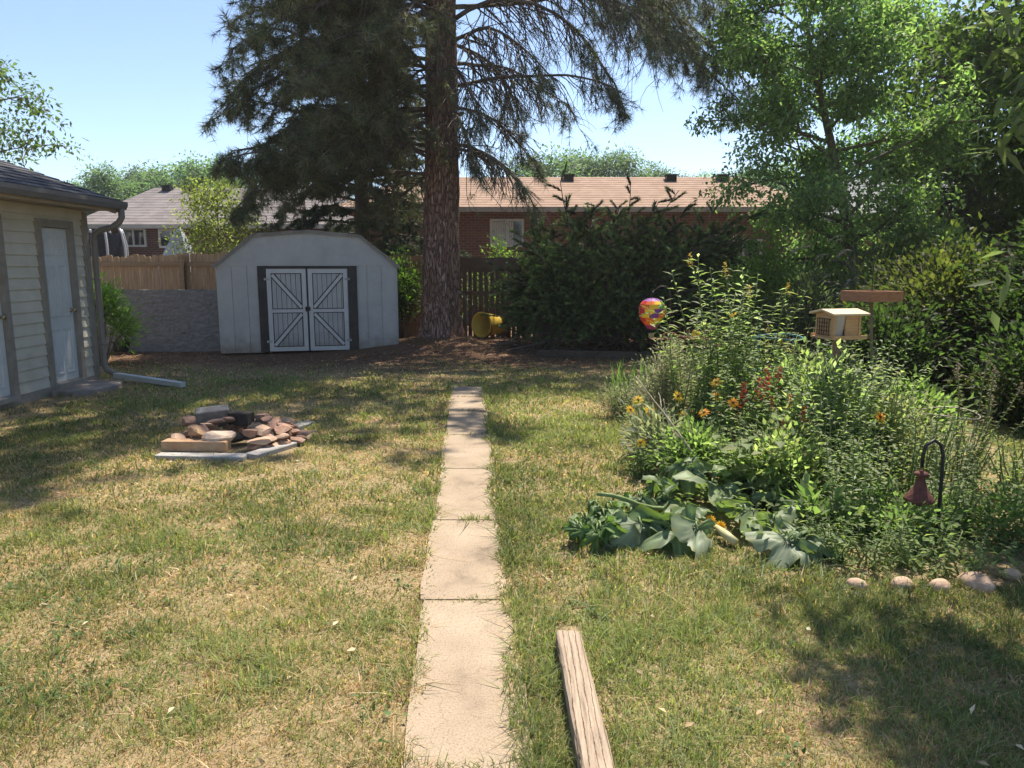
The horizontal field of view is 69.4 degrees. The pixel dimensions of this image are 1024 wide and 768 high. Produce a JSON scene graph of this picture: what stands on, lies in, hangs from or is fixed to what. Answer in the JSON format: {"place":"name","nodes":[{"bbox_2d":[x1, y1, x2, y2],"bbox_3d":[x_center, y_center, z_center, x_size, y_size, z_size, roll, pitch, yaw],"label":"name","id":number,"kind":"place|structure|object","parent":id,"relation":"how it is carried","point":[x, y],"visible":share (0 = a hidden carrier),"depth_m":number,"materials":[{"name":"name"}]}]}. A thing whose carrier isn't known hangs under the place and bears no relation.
{"place":"outdoors","nodes":[
{"label":"outdoors","id":0,"kind":"place"},
{"bbox_2d":[87,185,353,272],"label":"brick house","id":1,"kind":"structure","parent":0,"point":[148,213],"depth_m":25.59,"materials":[{"name":"red brick"}]},
{"bbox_2d":[122,229,146,246],"bbox_3d":[-13.038,-5.049,25.502,0.880,0.643,0.080,0,9,0],"label":"window","id":2,"kind":"structure","parent":1,"relation":"in","point":[134,237],"depth_m":25.49,"materials":[{"name":"white glass"}]},
{"bbox_2d":[404,386,532,767],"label":"path","id":3,"kind":"structure","parent":0,"point":[457,714],"depth_m":3.26,"materials":[{"name":"concrete"}]},
{"bbox_2d":[0,319,1023,767],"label":"ground","id":4,"kind":"structure","parent":0,"point":[340,357],"depth_m":3.67,"materials":[{"name":"green plant"}]},
{"bbox_2d":[0,59,89,171],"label":"elm tree","id":5,"kind":"object","parent":4,"relation":"on","point":[34,111],"visible":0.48,"depth_m":20.52,"materials":[{"name":"green plant"}]},
{"bbox_2d":[0,160,127,408],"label":"garage","id":6,"kind":"structure","parent":4,"relation":"on","point":[48,336],"depth_m":9.13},
{"bbox_2d":[0,214,20,405],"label":"door","id":7,"kind":"structure","parent":6,"relation":"in","point":[9,378],"depth_m":8.41,"materials":[{"name":"paint"}]},
{"bbox_2d":[33,218,87,389],"bbox_3d":[-5.740,-1.022,9.448,0.120,2.100,0.750,0,9,0],"label":"door","id":8,"kind":"structure","parent":6,"relation":"in","point":[55,247],"depth_m":9.46,"materials":[{"name":"paint"}]},
{"bbox_2d":[52,380,122,396],"bbox_3d":[-5.430,0.072,9.574,0.540,0.120,0.837,0,9,0],"label":"door step","id":9,"kind":"object","parent":4,"relation":"on","point":[89,387],"depth_m":9.42,"materials":[{"name":"concrete"}]},
{"bbox_2d":[67,159,139,215],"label":"tree","id":10,"kind":"object","parent":4,"relation":"on","point":[102,183],"visible":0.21,"depth_m":45.46,"materials":[{"name":"green plant"}]},
{"bbox_2d":[88,228,128,284],"bbox_3d":[-13.300,-3.624,23.928,1.800,2.763,1.800,0,9,0],"label":"trampoline","id":11,"kind":"object","parent":4,"relation":"on","point":[112,244],"visible":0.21,"depth_m":23.43,"materials":[{"name":"black"}]},
{"bbox_2d":[92,270,152,363],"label":"sumac shrub","id":12,"kind":"object","parent":4,"relation":"on","point":[108,300],"visible":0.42,"depth_m":12.16,"materials":[{"name":"green plant"}]},
{"bbox_2d":[105,159,178,200],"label":"tree","id":13,"kind":"object","parent":4,"relation":"on","point":[141,184],"visible":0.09,"depth_m":48.16,"materials":[{"name":"green plant"}]},
{"bbox_2d":[113,372,185,387],"bbox_3d":[-4.910,-0.056,9.993,1.384,0.100,0.093,5,10,28],"label":"downspout extension","id":14,"kind":"object","parent":4,"relation":"on","point":[152,380],"visible":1,"depth_m":9.93,"materials":[{"name":"plastic"}]},
{"bbox_2d":[97,289,220,351],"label":"retaining wall","id":15,"kind":"structure","parent":4,"relation":"on","point":[185,321],"depth_m":13.85,"materials":[{"name":"concrete"}]},
{"bbox_2d":[125,149,248,197],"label":"tree","id":16,"kind":"object","parent":4,"relation":"on","point":[181,173],"visible":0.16,"depth_m":41.42,"materials":[{"name":"green plant"}]},
{"bbox_2d":[161,438,230,451],"bbox_3d":[-2.689,0.521,6.303,0.558,0.095,0.130,0,9,2],"label":"long stone","id":17,"kind":"object","parent":4,"relation":"on","point":[185,445],"visible":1,"depth_m":6.24,"materials":[{"name":"beige stone"}]},
{"bbox_2d":[154,452,247,461],"bbox_3d":[-2.585,0.627,6.168,0.748,0.090,0.130,0,9,2],"label":"edging slab","id":18,"kind":"object","parent":4,"relation":"on","point":[233,457],"depth_m":6.11,"materials":[{"name":"concrete"}]},
{"bbox_2d":[195,404,228,426],"bbox_3d":[-2.842,0.314,7.039,0.310,0.232,0.171,-3,10,-19],"label":"grey block","id":19,"kind":"object","parent":4,"relation":"on","point":[204,414],"depth_m":6.98,"materials":[{"name":"concrete"}]},
{"bbox_2d":[157,167,272,270],"bbox_3d":[-6.871,-2.999,17.199,2.464,3.866,2.738,-5,10,-27],"label":"box elder tree","id":20,"kind":"object","parent":4,"relation":"on","point":[202,202],"visible":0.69,"depth_m":16.64,"materials":[{"name":"green plant"}]},
{"bbox_2d":[90,251,422,337],"bbox_3d":[-9.451,-1.839,15.841,15.119,2.005,0.184,0,9,0],"label":"board fence","id":21,"kind":"object","parent":4,"relation":"on","point":[136,273],"visible":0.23,"depth_m":15.82,"materials":[{"name":"brown wood"}]},
{"bbox_2d":[245,442,296,459],"bbox_3d":[-2.076,0.590,6.399,0.130,0.090,0.509,4,10,24],"label":"edging slab","id":22,"kind":"object","parent":4,"relation":"on","point":[259,453],"depth_m":6.32,"materials":[{"name":"concrete"}]},
{"bbox_2d":[211,230,399,353],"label":"shed","id":23,"kind":"structure","parent":4,"relation":"on","point":[303,290],"depth_m":13.43,"materials":[{"name":"paint"}]},
{"bbox_2d":[264,269,310,350],"bbox_3d":[-4.055,-1.333,13.397,0.785,1.480,0.101,-2,9,-12],"label":"door","id":24,"kind":"structure","parent":23,"relation":"in","point":[286,288],"depth_m":13.41,"materials":[{"name":"paint"}]},
{"bbox_2d":[307,269,351,350],"bbox_3d":[-3.331,-1.361,13.573,0.740,1.480,0.052,-2,9,-12],"label":"door","id":25,"kind":"structure","parent":23,"relation":"in","point":[327,288],"depth_m":13.56,"materials":[{"name":"paint"}]},
{"bbox_2d":[245,0,483,329],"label":"fir tree","id":26,"kind":"object","parent":4,"relation":"on","point":[315,213],"visible":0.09,"depth_m":17.24,"materials":[{"name":"green plant"}]},
{"bbox_2d":[384,241,421,337],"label":"honeysuckle vine","id":27,"kind":"object","parent":4,"relation":"on","point":[406,294],"visible":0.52,"depth_m":15.30,"materials":[{"name":"green plant"}]},
{"bbox_2d":[51,335,778,401],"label":"leaf litter","id":28,"kind":"object","parent":4,"relation":"on","point":[430,363],"visible":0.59,"depth_m":12.32,"materials":[{"name":"brown plant"}]},
{"bbox_2d":[471,312,506,337],"bbox_3d":[-0.443,-1.238,15.310,0.538,0.538,0.626,7,12,37],"label":"tub","id":29,"kind":"object","parent":4,"relation":"on","point":[484,326],"visible":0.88,"depth_m":15.26,"materials":[{"name":"yellow plastic"}]},
{"bbox_2d":[196,0,784,338],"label":"pine tree","id":30,"kind":"object","parent":4,"relation":"on","point":[378,122],"visible":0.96,"depth_m":13.24,"materials":[{"name":"green plant"}]},
{"bbox_2d":[461,230,531,336],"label":"seedling shrub","id":31,"kind":"object","parent":4,"relation":"on","point":[498,249],"visible":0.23,"depth_m":16.40,"materials":[{"name":"green plant"}]},
{"bbox_2d":[0,400,1023,766],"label":"clover","id":32,"kind":"object","parent":4,"relation":"on","point":[792,764],"visible":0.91,"depth_m":3.48,"materials":[{"name":"green plant"}]},
{"bbox_2d":[15,418,1023,765],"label":"dry leaves","id":33,"kind":"object","parent":4,"relation":"on","point":[259,760],"visible":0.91,"depth_m":3.04,"materials":[{"name":"beige plant"}]},
{"bbox_2d":[495,141,596,176],"bbox_3d":[2.176,-8.655,39.509,8.096,7.965,8.072,0,9,0],"label":"tree","id":34,"kind":"object","parent":4,"relation":"on","point":[553,167],"visible":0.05,"depth_m":37.98,"materials":[{"name":"green plant"}]},
{"bbox_2d":[544,146,619,176],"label":"tree","id":35,"kind":"object","parent":4,"relation":"on","point":[586,169],"visible":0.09,"depth_m":46.74,"materials":[{"name":"green plant"}]},
{"bbox_2d":[556,630,614,767],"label":"landscape timber","id":36,"kind":"object","parent":4,"relation":"on","point":[592,749],"visible":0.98,"depth_m":2.58,"materials":[{"name":"beige wood"}]},
{"bbox_2d":[537,349,662,359],"bbox_3d":[1.525,-0.511,12.882,2.187,0.130,0.100,2,9,10],"label":"edging timber","id":37,"kind":"object","parent":4,"relation":"on","point":[588,354],"visible":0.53,"depth_m":12.85,"materials":[{"name":"brown wood"}]},
{"bbox_2d":[591,373,646,418],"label":"lavender","id":38,"kind":"object","parent":4,"relation":"on","point":[618,391],"visible":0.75,"depth_m":7.87,"materials":[{"name":"green plant"}]},
{"bbox_2d":[480,160,768,351],"bbox_3d":[2.210,-2.096,14.319,5.803,4.242,4.021,0,9,0],"label":"juniper","id":39,"kind":"object","parent":4,"relation":"on","point":[568,295],"visible":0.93,"depth_m":13.60,"materials":[{"name":"green plant"}]},
{"bbox_2d":[583,140,671,176],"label":"tree","id":40,"kind":"object","parent":4,"relation":"on","point":[622,164],"visible":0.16,"depth_m":46.65,"materials":[{"name":"green plant"}]},
{"bbox_2d":[626,438,656,479],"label":"coneflower","id":41,"kind":"object","parent":4,"relation":"on","point":[642,443],"visible":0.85,"depth_m":5.60,"materials":[{"name":"green plant"}]},
{"bbox_2d":[623,391,687,457],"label":"coneflower","id":42,"kind":"object","parent":4,"relation":"on","point":[646,410],"visible":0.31,"depth_m":6.32,"materials":[{"name":"green plant"}]},
{"bbox_2d":[621,331,700,423],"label":"sage bush","id":43,"kind":"object","parent":4,"relation":"on","point":[649,387],"visible":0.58,"depth_m":7.04,"materials":[{"name":"green plant"}]},
{"bbox_2d":[651,286,670,347],"bbox_3d":[1.744,-0.450,8.750,0.237,1.411,0.014,-1,9,-5],"label":"shepherd hook","id":44,"kind":"object","parent":4,"relation":"on","point":[670,305],"visible":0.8,"depth_m":8.67,"materials":[{"name":"metal"}]},
{"bbox_2d":[639,293,664,337],"bbox_3d":[1.642,-0.803,8.683,0.303,0.530,0.303,0,9,0],"label":"balloon spinner","id":45,"kind":"object","parent":44,"relation":"hanging from","point":[652,304],"visible":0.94,"depth_m":8.57,"materials":[{"name":"multicoloured fabric"}]},
{"bbox_2d":[617,397,716,474],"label":"plant","id":46,"kind":"object","parent":4,"relation":"on","point":[657,423],"visible":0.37,"depth_m":5.86,"materials":[{"name":"green plant"}]},
{"bbox_2d":[460,257,902,338],"bbox_3d":[3.444,-1.785,15.900,10.387,1.879,0.184,0,9,0],"label":"board fence","id":47,"kind":"object","parent":4,"relation":"on","point":[474,265],"visible":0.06,"depth_m":15.89,"materials":[{"name":"brown wood"}]},
{"bbox_2d":[643,406,737,482],"bbox_3d":[1.386,0.466,5.482,0.868,0.629,0.896,0,9,0],"label":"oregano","id":48,"kind":"object","parent":4,"relation":"on","point":[701,450],"visible":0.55,"depth_m":5.40,"materials":[{"name":"green plant"}]},
{"bbox_2d":[640,296,749,433],"bbox_3d":[1.635,-0.113,6.743,0.895,1.375,0.673,0,9,0],"label":"goldenrod","id":49,"kind":"object","parent":4,"relation":"on","point":[698,405],"visible":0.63,"depth_m":6.71,"materials":[{"name":"green plant"}]},
{"bbox_2d":[561,442,845,570],"bbox_3d":[1.217,0.806,4.803,1.576,0.606,1.711,2,9,12],"label":"squash plant","id":50,"kind":"object","parent":4,"relation":"on","point":[646,525],"visible":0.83,"depth_m":4.28,"materials":[{"name":"green plant"}]},
{"bbox_2d":[663,253,766,441],"bbox_3d":[1.843,-0.294,6.631,0.888,1.769,0.792,5,11,30],"label":"goldenrod","id":51,"kind":"object","parent":4,"relation":"on","point":[711,340],"visible":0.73,"depth_m":6.53,"materials":[{"name":"green plant"}]},
{"bbox_2d":[699,378,749,458],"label":"coneflower","id":52,"kind":"object","parent":4,"relation":"on","point":[716,422],"visible":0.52,"depth_m":5.86,"materials":[{"name":"green plant"}]},
{"bbox_2d":[695,340,777,452],"bbox_3d":[1.873,0.137,6.289,0.656,1.019,0.920,6,11,31],"label":"mallow","id":53,"kind":"object","parent":4,"relation":"on","point":[752,392],"visible":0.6,"depth_m":6.18,"materials":[{"name":"green plant"}]},
{"bbox_2d":[690,285,807,371],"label":"privet shrub","id":54,"kind":"object","parent":4,"relation":"on","point":[753,323],"visible":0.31,"depth_m":11.27,"materials":[{"name":"green plant"}]},
{"bbox_2d":[713,413,790,468],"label":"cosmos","id":55,"kind":"object","parent":4,"relation":"on","point":[741,433],"visible":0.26,"depth_m":5.28,"materials":[{"name":"green plant"}]},
{"bbox_2d":[704,424,810,504],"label":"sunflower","id":56,"kind":"object","parent":4,"relation":"on","point":[739,469],"visible":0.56,"depth_m":4.94,"materials":[{"name":"green plant"}]},
{"bbox_2d":[703,282,811,437],"bbox_3d":[2.171,-0.166,6.653,1.002,1.496,0.778,0,9,0],"label":"goldenrod","id":57,"kind":"object","parent":4,"relation":"on","point":[736,355],"visible":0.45,"depth_m":6.47,"materials":[{"name":"green plant"}]},
{"bbox_2d":[705,215,820,354],"bbox_3d":[4.216,-1.613,12.593,1.933,2.450,2.076,0,9,0],"label":"privet shrub","id":58,"kind":"object","parent":4,"relation":"on","point":[770,279],"visible":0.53,"depth_m":12.31,"materials":[{"name":"green plant"}]},
{"bbox_2d":[735,366,812,451],"bbox_3d":[2.032,0.285,5.697,0.513,0.911,0.490,-4,10,-21],"label":"amaranth","id":59,"kind":"object","parent":4,"relation":"on","point":[765,395],"visible":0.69,"depth_m":5.75,"materials":[{"name":"green plant"}]},
{"bbox_2d":[750,346,826,444],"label":"milkweed","id":60,"kind":"object","parent":4,"relation":"on","point":[783,397],"visible":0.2,"depth_m":6.09,"materials":[{"name":"green plant"}]},
{"bbox_2d":[730,415,850,510],"bbox_3d":[1.862,0.520,4.996,0.838,0.670,0.861,-3,10,-17],"label":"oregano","id":61,"kind":"object","parent":4,"relation":"on","point":[810,455],"visible":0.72,"depth_m":4.90,"materials":[{"name":"green plant"}]},
{"bbox_2d":[744,256,843,371],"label":"butterfly bush","id":62,"kind":"object","parent":4,"relation":"on","point":[800,324],"visible":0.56,"depth_m":10.21,"materials":[{"name":"green plant"}]},
{"bbox_2d":[751,337,864,434],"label":"tomato plant","id":63,"kind":"object","parent":4,"relation":"on","point":[811,363],"visible":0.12,"depth_m":6.14,"materials":[{"name":"green plant"}]},
{"bbox_2d":[616,374,1023,577],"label":"ground cover","id":64,"kind":"object","parent":4,"relation":"on","point":[930,538],"visible":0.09,"depth_m":4.31,"materials":[{"name":"green plant"}]},
{"bbox_2d":[768,338,882,465],"bbox_3d":[2.261,0.215,5.437,0.777,1.131,0.861,0,9,0],"label":"tomato plant","id":65,"kind":"object","parent":4,"relation":"on","point":[792,419],"visible":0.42,"depth_m":5.34,"materials":[{"name":"green plant"}]},
{"bbox_2d":[777,347,889,482],"bbox_3d":[2.318,0.268,5.318,0.833,1.050,0.699,0,9,0],"label":"milkweed","id":66,"kind":"object","parent":4,"relation":"on","point":[863,407],"visible":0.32,"depth_m":5.20,"materials":[{"name":"green plant"}]},
{"bbox_2d":[780,471,893,546],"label":"dock plant","id":67,"kind":"object","parent":4,"relation":"on","point":[806,488],"visible":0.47,"depth_m":4.45,"materials":[{"name":"green plant"}]},
{"bbox_2d":[809,308,870,386],"bbox_3d":[2.471,0.086,5.687,0.310,1.326,0.300,-2,9,-13],"label":"bird feeder","id":68,"kind":"object","parent":4,"relation":"on","point":[837,324],"visible":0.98,"depth_m":5.51,"materials":[{"name":"beige wood"}]},
{"bbox_2d":[789,397,901,500],"bbox_3d":[2.269,0.471,5.045,0.727,0.732,0.712,0,9,0],"label":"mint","id":69,"kind":"object","parent":4,"relation":"on","point":[864,441],"visible":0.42,"depth_m":5.02,"materials":[{"name":"green plant"}]},
{"bbox_2d":[683,0,1022,314],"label":"ash tree","id":70,"kind":"object","parent":4,"relation":"on","point":[877,27],"visible":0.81,"depth_m":12.84,"materials":[{"name":"green plant"}]},
{"bbox_2d":[821,431,889,535],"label":"plant","id":71,"kind":"object","parent":4,"relation":"on","point":[833,484],"visible":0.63,"depth_m":4.45,"materials":[{"name":"green plant"}]},
{"bbox_2d":[804,257,914,363],"bbox_3d":[5.638,-1.100,11.623,2.273,1.777,2.436,4,10,22],"label":"ivy shrub","id":72,"kind":"object","parent":4,"relation":"on","point":[845,279],"visible":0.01,"depth_m":11.57,"materials":[{"name":"green plant"}]},
{"bbox_2d":[823,426,904,519],"bbox_3d":[2.217,0.600,4.705,0.413,0.584,0.515,-6,11,-33],"label":"mint","id":73,"kind":"object","parent":4,"relation":"on","point":[862,469],"visible":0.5,"depth_m":4.64,"materials":[{"name":"green plant"}]},
{"bbox_2d":[826,355,908,474],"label":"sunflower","id":74,"kind":"object","parent":4,"relation":"on","point":[872,378],"visible":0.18,"depth_m":5.45,"materials":[{"name":"green plant"}]},
{"bbox_2d":[790,499,947,569],"bbox_3d":[1.973,0.845,4.129,0.782,0.294,0.690,0,9,0],"label":"dianthus","id":75,"kind":"object","parent":4,"relation":"on","point":[875,555],"visible":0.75,"depth_m":4.00,"materials":[{"name":"green plant"}]},
{"bbox_2d":[840,233,903,401],"bbox_3d":[3.041,-0.314,6.330,0.340,1.914,0.340,-3,10,-20],"label":"tray feeder","id":76,"kind":"object","parent":4,"relation":"on","point":[871,296],"visible":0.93,"depth_m":6.18,"materials":[{"name":"brown wood"}]},
{"bbox_2d":[802,356,944,481],"bbox_3d":[2.554,0.277,5.514,0.889,0.970,0.846,0,9,0],"label":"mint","id":77,"kind":"object","parent":4,"relation":"on","point":[882,444],"visible":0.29,"depth_m":5.33,"materials":[{"name":"green plant"}]},
{"bbox_2d":[820,339,941,434],"bbox_3d":[2.857,0.180,5.823,0.672,1.059,0.672,-5,11,-31],"label":"milkweed","id":78,"kind":"object","parent":4,"relation":"on","point":[881,373],"visible":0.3,"depth_m":5.79,"materials":[{"name":"green plant"}]},
{"bbox_2d":[788,270,988,400],"bbox_3d":[4.305,-0.520,8.724,2.025,1.664,2.300,0,9,0],"label":"lilac shrub","id":79,"kind":"object","parent":4,"relation":"on","point":[887,326],"visible":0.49,"depth_m":8.30,"materials":[{"name":"green plant"}]},
{"bbox_2d":[799,470,983,567],"bbox_3d":[2.263,0.745,4.350,1.044,0.420,0.933,-3,10,-20],"label":"strawberry","id":80,"kind":"object","parent":4,"relation":"on","point":[900,510],"visible":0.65,"depth_m":4.31,"materials":[{"name":"green plant"}]},
{"bbox_2d":[856,378,955,482],"bbox_3d":[2.850,0.355,5.500,0.789,0.824,0.832,-6,11,-35],"label":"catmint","id":81,"kind":"object","parent":4,"relation":"on","point":[890,409],"visible":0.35,"depth_m":5.41,"materials":[{"name":"green plant"}]},
{"bbox_2d":[809,204,1022,396],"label":"lilac shrub","id":82,"kind":"object","parent":4,"relation":"on","point":[944,279],"visible":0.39,"depth_m":9.12,"materials":[{"name":"green plant"}]},
{"bbox_2d":[861,364,979,458],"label":"tomato plant","id":83,"kind":"object","parent":4,"relation":"on","point":[943,419],"visible":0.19,"depth_m":6.03,"materials":[{"name":"green plant"}]},
{"bbox_2d":[829,0,1023,254],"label":"maple tree","id":84,"kind":"object","parent":4,"relation":"on","point":[954,45],"visible":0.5,"depth_m":15.44,"materials":[{"name":"green plant"}]},
{"bbox_2d":[834,222,1023,355],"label":"ivy shrub","id":85,"kind":"object","parent":4,"relation":"on","point":[980,236],"visible":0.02,"depth_m":12.83,"materials":[{"name":"green plant"}]},
{"bbox_2d":[888,395,971,502],"bbox_3d":[2.779,0.465,4.948,0.523,0.769,0.486,0,9,0],"label":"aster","id":86,"kind":"object","parent":4,"relation":"on","point":[912,466],"visible":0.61,"depth_m":4.92,"materials":[{"name":"green plant"}]},
{"bbox_2d":[920,438,944,543],"bbox_3d":[2.404,0.643,4.256,0.142,0.679,0.020,0,9,0],"label":"shepherd hook","id":87,"kind":"object","parent":4,"relation":"on","point":[926,445],"visible":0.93,"depth_m":4.22,"materials":[{"name":"black metal"}]},
{"bbox_2d":[903,467,934,505],"bbox_3d":[2.343,0.587,4.247,0.166,0.235,0.163,0,9,0],"label":"bell lantern","id":88,"kind":"object","parent":87,"relation":"hanging from","point":[918,493],"visible":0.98,"depth_m":4.21,"materials":[{"name":"metal"}]},
{"bbox_2d":[865,133,1010,270],"bbox_3d":[9.547,-3.279,16.298,3.975,4.702,3.852,0,9,0],"label":"tree","id":89,"kind":"object","parent":4,"relation":"on","point":[976,194],"visible":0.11,"depth_m":15.70,"materials":[{"name":"green plant"}]},
{"bbox_2d":[879,522,1009,589],"bbox_3d":[2.308,0.906,3.952,0.590,0.229,0.655,0,9,0],"label":"dianthus","id":90,"kind":"object","parent":4,"relation":"on","point":[975,555],"visible":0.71,"depth_m":3.93,"materials":[{"name":"green plant"}]},
{"bbox_2d":[908,415,982,515],"bbox_3d":[2.730,0.564,4.686,0.403,0.653,0.478,3,10,18],"label":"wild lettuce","id":91,"kind":"object","parent":4,"relation":"on","point":[963,478],"visible":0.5,"depth_m":4.71,"materials":[{"name":"green plant"}]},
{"bbox_2d":[921,470,988,537],"bbox_3d":[2.599,0.717,4.473,0.429,0.426,0.379,0,9,0],"label":"mint","id":92,"kind":"object","parent":4,"relation":"on","point":[958,507],"visible":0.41,"depth_m":4.40,"materials":[{"name":"green plant"}]},
{"bbox_2d":[918,416,994,497],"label":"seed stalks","id":93,"kind":"object","parent":4,"relation":"on","point":[957,466],"visible":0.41,"depth_m":4.99,"materials":[{"name":"green plant"}]},
{"bbox_2d":[895,214,1023,390],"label":"lilac shrub","id":94,"kind":"object","parent":4,"relation":"on","point":[1016,294],"visible":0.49,"depth_m":8.61,"materials":[{"name":"green plant"}]},
{"bbox_2d":[907,465,1023,567],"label":"strawberry","id":95,"kind":"object","parent":4,"relation":"on","point":[988,509],"visible":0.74,"depth_m":4.32,"materials":[{"name":"green plant"}]},
{"bbox_2d":[926,295,1023,432],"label":"lilac shrub","id":96,"kind":"object","parent":4,"relation":"on","point":[1005,390],"visible":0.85,"depth_m":7.42,"materials":[{"name":"green plant"}]},
{"bbox_2d":[957,571,995,593],"bbox_3d":[2.327,1.006,3.716,0.146,0.121,0.161,0,9,0],"label":"edging stone","id":97,"kind":"object","parent":4,"relation":"on","point":[980,581],"visible":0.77,"depth_m":3.67,"materials":[{"name":"beige stone"}]},
{"bbox_2d":[952,353,1023,486],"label":"seed stalks","id":98,"kind":"object","parent":4,"relation":"on","point":[987,417],"visible":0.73,"depth_m":5.22,"materials":[{"name":"green plant"}]},
{"bbox_2d":[960,0,1023,331],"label":"willow tree","id":99,"kind":"object","parent":4,"relation":"on","point":[1005,11],"visible":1,"depth_m":4.75,"materials":[{"name":"green plant"}]},
{"bbox_2d":[983,436,1023,503],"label":"seed stalks","id":100,"kind":"object","parent":4,"relation":"on","point":[1015,468],"visible":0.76,"depth_m":5.08,"materials":[{"name":"green plant"}]},
{"bbox_2d":[987,0,1023,153],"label":"maple tree","id":101,"kind":"object","parent":4,"relation":"on","point":[1018,19],"visible":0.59,"depth_m":10.44,"materials":[{"name":"green plant"}]},
{"bbox_2d":[0,0,1023,198],"label":"sky","id":102,"kind":"structure","parent":0,"point":[129,77],"materials":[{"name":"blue"}]},
{"bbox_2d":[340,174,831,318],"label":"brick house","id":103,"kind":"structure","parent":0,"point":[596,190],"depth_m":21.61,"materials":[{"name":"brown brick"}]},
{"bbox_2d":[490,219,523,246],"bbox_3d":[-0.147,-4.398,21.555,0.992,0.801,0.080,0,9,0],"label":"window","id":104,"kind":"structure","parent":103,"relation":"in","point":[497,225],"depth_m":21.52,"materials":[{"name":"white glass"}]},
{"bbox_2d":[792,235,915,367],"bbox_3d":[5.263,-1.266,11.324,1.545,2.139,1.819,-4,10,-25],"label":"shrub","id":105,"kind":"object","parent":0,"point":[858,272],"depth_m":11.17,"materials":[{"name":"green plant"}]},
{"bbox_2d":[806,177,1018,303],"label":"brick house","id":106,"kind":"structure","parent":0,"point":[854,203],"depth_m":23.84,"materials":[{"name":"brick"}]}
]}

